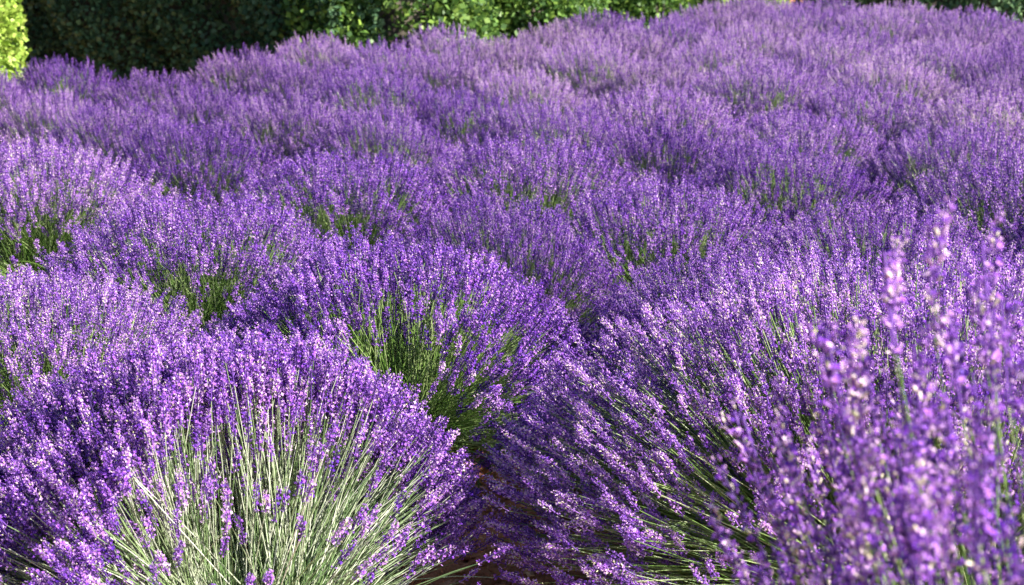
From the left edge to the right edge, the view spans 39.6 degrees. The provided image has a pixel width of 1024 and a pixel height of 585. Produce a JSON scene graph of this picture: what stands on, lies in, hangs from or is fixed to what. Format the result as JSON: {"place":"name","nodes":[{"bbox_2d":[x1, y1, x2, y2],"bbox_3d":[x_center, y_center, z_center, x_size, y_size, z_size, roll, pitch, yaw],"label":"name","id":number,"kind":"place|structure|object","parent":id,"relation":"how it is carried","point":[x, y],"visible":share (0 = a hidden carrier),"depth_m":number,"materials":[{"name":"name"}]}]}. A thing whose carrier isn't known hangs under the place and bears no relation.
{"place":"outdoors","nodes":[
{"label":"outdoors","id":0,"kind":"place"},
{"bbox_2d":[19,0,996,343],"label":"ground","id":1,"kind":"structure","parent":0,"point":[203,300],"depth_m":10.01,"materials":[{"name":"red soil"}]},
{"bbox_2d":[0,289,21,359],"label":"lavender bush","id":2,"kind":"object","parent":1,"relation":"on","point":[7,309],"visible":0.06,"depth_m":4.28,"materials":[{"name":"purple plant"}]},
{"bbox_2d":[0,0,32,108],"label":"hedge","id":3,"kind":"object","parent":1,"relation":"on","point":[11,58],"visible":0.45,"depth_m":8.46,"materials":[{"name":"green plant"}]},
{"bbox_2d":[0,67,44,152],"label":"lavender bush","id":4,"kind":"object","parent":1,"relation":"on","point":[7,93],"visible":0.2,"depth_m":7.44,"materials":[{"name":"purple plant"}]},
{"bbox_2d":[0,142,47,238],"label":"lavender bush","id":5,"kind":"object","parent":1,"relation":"on","point":[15,172],"visible":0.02,"depth_m":5.85,"materials":[{"name":"purple plant"}]},
{"bbox_2d":[0,86,120,196],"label":"lavender bush","id":6,"kind":"object","parent":1,"relation":"on","point":[48,111],"visible":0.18,"depth_m":6.71,"materials":[{"name":"purple plant"}]},
{"bbox_2d":[3,53,126,126],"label":"lavender bush","id":7,"kind":"object","parent":1,"relation":"on","point":[48,76],"visible":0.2,"depth_m":7.88,"materials":[{"name":"purple plant"}]},
{"bbox_2d":[0,132,202,309],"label":"lavender bush","id":8,"kind":"object","parent":1,"relation":"on","point":[82,203],"visible":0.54,"depth_m":5.13,"materials":[{"name":"purple plant"}]},
{"bbox_2d":[0,260,220,475],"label":"lavender bush","id":9,"kind":"object","parent":1,"relation":"on","point":[16,370],"visible":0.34,"depth_m":3.72,"materials":[{"name":"purple plant"}]},
{"bbox_2d":[25,96,218,196],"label":"lavender bush","id":10,"kind":"object","parent":1,"relation":"on","point":[118,122],"visible":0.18,"depth_m":6.25,"materials":[{"name":"purple plant"}]},
{"bbox_2d":[88,67,223,150],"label":"lavender bush","id":11,"kind":"object","parent":1,"relation":"on","point":[142,91],"visible":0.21,"depth_m":7.34,"materials":[{"name":"purple plant"}]},
{"bbox_2d":[0,0,390,100],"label":"hedge","id":12,"kind":"object","parent":1,"relation":"on","point":[123,38],"visible":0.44,"depth_m":9.90,"materials":[{"name":"green plant"}]},
{"bbox_2d":[93,111,315,248],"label":"lavender bush","id":13,"kind":"object","parent":1,"relation":"on","point":[224,179],"visible":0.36,"depth_m":5.72,"materials":[{"name":"purple plant"}]},
{"bbox_2d":[142,80,299,171],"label":"lavender bush","id":14,"kind":"object","parent":1,"relation":"on","point":[223,104],"visible":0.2,"depth_m":6.88,"materials":[{"name":"purple plant"}]},
{"bbox_2d":[176,43,310,116],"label":"lavender bush","id":15,"kind":"object","parent":1,"relation":"on","point":[258,64],"visible":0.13,"depth_m":8.07,"materials":[{"name":"purple plant"}]},
{"bbox_2d":[203,85,394,188],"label":"lavender bush","id":16,"kind":"object","parent":1,"relation":"on","point":[304,113],"visible":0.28,"depth_m":6.42,"materials":[{"name":"purple plant"}]},
{"bbox_2d":[232,58,391,133],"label":"lavender bush","id":17,"kind":"object","parent":1,"relation":"on","point":[288,81],"visible":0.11,"depth_m":7.62,"materials":[{"name":"purple plant"}]},
{"bbox_2d":[253,30,383,82],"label":"lavender bush","id":18,"kind":"object","parent":1,"relation":"on","point":[315,50],"visible":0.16,"depth_m":8.72,"materials":[{"name":"purple plant"}]},
{"bbox_2d":[187,143,492,283],"bbox_3d":[-0.615,-0.260,5.327,1.248,0.606,1.207,1,17,4],"label":"lavender bush","id":19,"kind":"object","parent":1,"relation":"on","point":[339,208],"visible":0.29,"depth_m":5.19,"materials":[{"name":"purple plant"}]},
{"bbox_2d":[288,58,476,148],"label":"lavender bush","id":20,"kind":"object","parent":1,"relation":"on","point":[409,96],"visible":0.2,"depth_m":7.13,"materials":[{"name":"purple plant"}]},
{"bbox_2d":[289,100,479,227],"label":"lavender bush","id":21,"kind":"object","parent":1,"relation":"on","point":[407,144],"visible":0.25,"depth_m":6.03,"materials":[{"name":"purple plant"}]},
{"bbox_2d":[274,0,502,68],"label":"shrub","id":22,"kind":"object","parent":1,"relation":"on","point":[402,18],"visible":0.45,"depth_m":9.25,"materials":[{"name":"green plant"}]},
{"bbox_2d":[323,37,466,102],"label":"lavender bush","id":23,"kind":"object","parent":1,"relation":"on","point":[370,54],"visible":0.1,"depth_m":8.32,"materials":[{"name":"purple plant"}]},
{"bbox_2d":[386,21,516,80],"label":"lavender bush","id":24,"kind":"object","parent":1,"relation":"on","point":[435,44],"visible":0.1,"depth_m":8.96,"materials":[{"name":"purple plant"}]},
{"bbox_2d":[391,46,529,120],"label":"lavender bush","id":25,"kind":"object","parent":1,"relation":"on","point":[446,66],"visible":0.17,"depth_m":7.82,"materials":[{"name":"purple plant"}]},
{"bbox_2d":[398,84,555,201],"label":"lavender bush","id":26,"kind":"object","parent":1,"relation":"on","point":[468,106],"visible":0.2,"depth_m":6.70,"materials":[{"name":"purple plant"}]},
{"bbox_2d":[452,33,589,98],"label":"lavender bush","id":27,"kind":"object","parent":1,"relation":"on","point":[516,55],"visible":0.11,"depth_m":8.54,"materials":[{"name":"purple plant"}]},
{"bbox_2d":[388,128,660,257],"bbox_3d":[0.059,-0.341,5.568,1.248,0.620,1.207,-2,17,-7],"label":"lavender bush","id":28,"kind":"object","parent":1,"relation":"on","point":[538,180],"visible":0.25,"depth_m":5.42,"materials":[{"name":"purple plant"}]},
{"bbox_2d":[437,0,611,54],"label":"shrub","id":29,"kind":"object","parent":1,"relation":"on","point":[513,17],"visible":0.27,"depth_m":10.26,"materials":[{"name":"green plant"}]},
{"bbox_2d":[460,62,602,138],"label":"lavender bush","id":30,"kind":"object","parent":1,"relation":"on","point":[541,88],"visible":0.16,"depth_m":7.36,"materials":[{"name":"purple plant"}]},
{"bbox_2d":[356,332,728,584],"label":"soil","id":31,"kind":"structure","parent":1,"relation":"on","point":[483,573],"depth_m":3.35,"materials":[{"name":"brown soil"}]},
{"bbox_2d":[16,184,394,375],"bbox_3d":[-0.981,-0.029,4.495,1.293,0.642,1.251,-3,17,-9],"label":"lavender bush","id":32,"kind":"object","parent":31,"relation":"on","point":[217,289],"visible":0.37,"depth_m":4.36,"materials":[{"name":"purple plant"}]},
{"bbox_2d":[0,322,522,584],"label":"lavender bush","id":33,"kind":"object","parent":31,"relation":"on","point":[247,463],"visible":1,"depth_m":2.73,"materials":[{"name":"purple plant"}]},
{"bbox_2d":[203,221,611,488],"bbox_3d":[-0.311,0.155,3.885,1.266,0.658,1.210,0,17,0],"label":"lavender bush","id":34,"kind":"object","parent":31,"relation":"on","point":[468,394],"visible":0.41,"depth_m":3.76,"materials":[{"name":"purple plant"}]},
{"bbox_2d":[386,188,641,400],"bbox_3d":[-0.005,-0.009,4.482,0.748,0.636,1.398,-10,19,-29],"label":"lavender bush","id":35,"kind":"object","parent":31,"relation":"on","point":[507,234],"visible":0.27,"depth_m":4.37,"materials":[{"name":"purple plant"}]},
{"bbox_2d":[506,171,808,347],"bbox_3d":[0.525,-0.112,4.847,1.247,0.620,1.228,-2,17,-6],"label":"lavender bush","id":36,"kind":"object","parent":31,"relation":"on","point":[670,235],"visible":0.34,"depth_m":4.71,"materials":[{"name":"purple plant"}]},
{"bbox_2d":[476,229,1023,584],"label":"lavender bush","id":37,"kind":"object","parent":31,"relation":"on","point":[665,478],"visible":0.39,"depth_m":2.88,"materials":[{"name":"purple plant"}]},
{"bbox_2d":[558,234,970,443],"bbox_3d":[0.687,0.180,3.821,0.740,0.635,1.398,-16,23,-42],"label":"lavender bush","id":38,"kind":"object","parent":31,"relation":"on","point":[685,287],"visible":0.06,"depth_m":3.88,"materials":[{"name":"purple plant"}]},
{"bbox_2d":[690,194,1023,331],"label":"lavender bush","id":39,"kind":"object","parent":31,"relation":"on","point":[897,226],"visible":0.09,"depth_m":4.28,"materials":[{"name":"purple plant"}]},
{"bbox_2d":[914,249,1023,331],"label":"lavender bush","id":40,"kind":"object","parent":31,"relation":"on","point":[1020,272],"visible":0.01,"depth_m":4.00,"materials":[{"name":"purple plant"}]},
{"bbox_2d":[461,94,670,213],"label":"lavender bush","id":41,"kind":"object","parent":1,"relation":"on","point":[543,126],"visible":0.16,"depth_m":6.26,"materials":[{"name":"purple plant"}]},
{"bbox_2d":[507,17,628,81],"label":"lavender bush","id":42,"kind":"object","parent":1,"relation":"on","point":[550,38],"visible":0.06,"depth_m":9.27,"materials":[{"name":"purple plant"}]},
{"bbox_2d":[509,33,670,122],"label":"lavender bush","id":43,"kind":"object","parent":1,"relation":"on","point":[598,63],"visible":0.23,"depth_m":8.03,"materials":[{"name":"purple plant"}]},
{"bbox_2d":[539,6,655,49],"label":"lavender bush","id":44,"kind":"object","parent":1,"relation":"on","point":[614,24],"visible":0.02,"depth_m":9.96,"materials":[{"name":"purple plant"}]},
{"bbox_2d":[564,22,709,82],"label":"lavender bush","id":45,"kind":"object","parent":1,"relation":"on","point":[632,46],"visible":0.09,"depth_m":8.71,"materials":[{"name":"purple plant"}]},
{"bbox_2d":[576,0,697,29],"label":"shrub","id":46,"kind":"object","parent":1,"relation":"on","point":[635,9],"visible":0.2,"depth_m":11.30,"materials":[{"name":"green plant"}]},
{"bbox_2d":[576,53,740,132],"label":"lavender bush","id":47,"kind":"object","parent":1,"relation":"on","point":[685,78],"visible":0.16,"depth_m":7.66,"materials":[{"name":"purple plant"}]},
{"bbox_2d":[562,78,765,177],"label":"lavender bush","id":48,"kind":"object","parent":1,"relation":"on","point":[633,110],"visible":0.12,"depth_m":6.59,"materials":[{"name":"purple plant"}]},
{"bbox_2d":[547,110,803,232],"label":"lavender bush","id":49,"kind":"object","parent":1,"relation":"on","point":[682,143],"visible":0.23,"depth_m":5.78,"materials":[{"name":"purple plant"}]},
{"bbox_2d":[614,12,752,64],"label":"lavender bush","id":50,"kind":"object","parent":1,"relation":"on","point":[677,32],"visible":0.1,"depth_m":9.43,"materials":[{"name":"purple plant"}]},
{"bbox_2d":[659,0,757,41],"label":"lavender bush","id":51,"kind":"object","parent":1,"relation":"on","point":[723,20],"visible":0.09,"depth_m":10.13,"materials":[{"name":"purple plant"}]},
{"bbox_2d":[642,35,784,100],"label":"lavender bush","id":52,"kind":"object","parent":1,"relation":"on","point":[714,57],"visible":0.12,"depth_m":8.34,"materials":[{"name":"purple plant"}]},
{"bbox_2d":[683,0,778,27],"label":"lavender bush","id":53,"kind":"object","parent":1,"relation":"on","point":[760,9],"visible":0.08,"depth_m":10.86,"materials":[{"name":"purple plant"}]},
{"bbox_2d":[690,0,791,14],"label":"shrub","id":54,"kind":"object","parent":1,"relation":"on","point":[708,1],"visible":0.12,"depth_m":12.18,"materials":[{"name":"green plant"}]},
{"bbox_2d":[681,20,826,68],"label":"lavender bush","id":55,"kind":"object","parent":1,"relation":"on","point":[755,43],"visible":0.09,"depth_m":9.00,"materials":[{"name":"purple plant"}]},
{"bbox_2d":[712,0,806,23],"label":"lavender bush","id":56,"kind":"object","parent":1,"relation":"on","point":[775,3],"visible":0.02,"depth_m":11.59,"materials":[{"name":"purple plant"}]},
{"bbox_2d":[658,56,867,159],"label":"lavender bush","id":57,"kind":"object","parent":1,"relation":"on","point":[769,92],"visible":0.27,"depth_m":7.15,"materials":[{"name":"purple plant"}]},
{"bbox_2d":[722,14,824,48],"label":"lavender bush","id":58,"kind":"object","parent":1,"relation":"on","point":[793,28],"visible":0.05,"depth_m":9.73,"materials":[{"name":"purple plant"}]},
{"bbox_2d":[659,131,921,266],"bbox_3d":[1.079,-0.290,5.404,0.718,0.619,1.356,-15,23,-41],"label":"lavender bush","id":59,"kind":"object","parent":1,"relation":"on","point":[818,187],"visible":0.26,"depth_m":5.31,"materials":[{"name":"purple plant"}]},
{"bbox_2d":[688,103,916,226],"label":"lavender bush","id":60,"kind":"object","parent":1,"relation":"on","point":[857,149],"visible":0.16,"depth_m":6.11,"materials":[{"name":"purple plant"}]},
{"bbox_2d":[727,52,881,112],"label":"lavender bush","id":61,"kind":"object","parent":1,"relation":"on","point":[810,67],"visible":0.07,"depth_m":7.90,"materials":[{"name":"purple plant"}]},
{"bbox_2d":[748,0,866,39],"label":"lavender bush","id":62,"kind":"object","parent":1,"relation":"on","point":[817,20],"visible":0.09,"depth_m":10.38,"materials":[{"name":"purple plant"}]},
{"bbox_2d":[782,0,868,27],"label":"lavender bush","id":63,"kind":"object","parent":1,"relation":"on","point":[837,7],"visible":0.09,"depth_m":11.10,"materials":[{"name":"purple plant"}]},
{"bbox_2d":[756,28,899,78],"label":"lavender bush","id":64,"kind":"object","parent":1,"relation":"on","point":[841,56],"visible":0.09,"depth_m":8.54,"materials":[{"name":"purple plant"}]},
{"bbox_2d":[805,22,911,59],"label":"lavender bush","id":65,"kind":"object","parent":1,"relation":"on","point":[872,39],"visible":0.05,"depth_m":9.26,"materials":[{"name":"purple plant"}]},
{"bbox_2d":[704,195,1023,584],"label":"lavender bush","id":66,"kind":"object","parent":1,"relation":"on","point":[915,538],"visible":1,"depth_m":1.31,"materials":[{"name":"purple plant"}]},
{"bbox_2d":[775,77,959,162],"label":"lavender bush","id":67,"kind":"object","parent":1,"relation":"on","point":[887,124],"visible":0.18,"depth_m":6.71,"materials":[{"name":"purple plant"}]},
{"bbox_2d":[820,4,937,56],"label":"lavender bush","id":68,"kind":"object","parent":1,"relation":"on","point":[874,20],"visible":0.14,"depth_m":9.95,"materials":[{"name":"purple plant"}]},
{"bbox_2d":[814,54,968,125],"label":"lavender bush","id":69,"kind":"object","parent":1,"relation":"on","point":[918,87],"visible":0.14,"depth_m":7.41,"materials":[{"name":"purple plant"}]},
{"bbox_2d":[792,0,1023,30],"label":"hedge","id":70,"kind":"object","parent":1,"relation":"on","point":[1010,7],"visible":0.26,"depth_m":13.72,"materials":[{"name":"green plant"}]},
{"bbox_2d":[850,0,966,39],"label":"lavender bush","id":71,"kind":"object","parent":1,"relation":"on","point":[912,12],"visible":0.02,"depth_m":10.59,"materials":[{"name":"purple plant"}]},
{"bbox_2d":[826,115,1023,230],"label":"lavender bush","id":72,"kind":"object","parent":1,"relation":"on","point":[922,159],"visible":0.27,"depth_m":5.64,"materials":[{"name":"purple plant"}]},
{"bbox_2d":[856,38,1019,105],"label":"lavender bush","id":73,"kind":"object","parent":1,"relation":"on","point":[941,64],"visible":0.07,"depth_m":8.07,"materials":[{"name":"purple plant"}]},
{"bbox_2d":[856,144,1023,275],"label":"lavender bush","id":74,"kind":"object","parent":1,"relation":"on","point":[998,188],"visible":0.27,"depth_m":5.02,"materials":[{"name":"purple plant"}]},
{"bbox_2d":[880,33,1008,77],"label":"lavender bush","id":75,"kind":"object","parent":1,"relation":"on","point":[962,45],"visible":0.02,"depth_m":8.80,"materials":[{"name":"purple plant"}]},
{"bbox_2d":[878,81,1023,188],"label":"lavender bush","id":76,"kind":"object","parent":1,"relation":"on","point":[1011,122],"visible":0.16,"depth_m":6.31,"materials":[{"name":"purple plant"}]},
{"bbox_2d":[902,18,1017,53],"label":"lavender bush","id":77,"kind":"object","parent":1,"relation":"on","point":[977,37],"visible":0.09,"depth_m":9.50,"materials":[{"name":"purple plant"}]},
{"bbox_2d":[915,4,1023,46],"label":"lavender bush","id":78,"kind":"object","parent":1,"relation":"on","point":[987,19],"visible":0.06,"depth_m":10.19,"materials":[{"name":"purple plant"}]},
{"bbox_2d":[924,66,1023,127],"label":"lavender bush","id":79,"kind":"object","parent":1,"relation":"on","point":[1009,84],"visible":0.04,"depth_m":7.04,"materials":[{"name":"purple plant"}]},
{"bbox_2d":[945,41,1023,97],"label":"lavender bush","id":80,"kind":"object","parent":1,"relation":"on","point":[995,58],"visible":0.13,"depth_m":7.80,"materials":[{"name":"purple plant"}]},
{"bbox_2d":[951,31,1023,77],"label":"lavender bush","id":81,"kind":"object","parent":1,"relation":"on","point":[998,46],"visible":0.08,"depth_m":8.50,"materials":[{"name":"purple plant"}]},
{"bbox_2d":[975,217,1023,271],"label":"lavender bush","id":82,"kind":"object","parent":1,"relation":"on","point":[1017,246],"visible":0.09,"depth_m":4.68,"materials":[{"name":"purple plant"}]},
{"bbox_2d":[980,30,1023,56],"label":"lavender bush","id":83,"kind":"object","parent":1,"relation":"on","point":[1009,41],"visible":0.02,"depth_m":9.29,"materials":[{"name":"purple plant"}]},
{"bbox_2d":[983,22,1023,45],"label":"lavender bush","id":84,"kind":"object","parent":1,"relation":"on","point":[1020,31],"visible":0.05,"depth_m":9.89,"materials":[{"name":"purple plant"}]}
]}

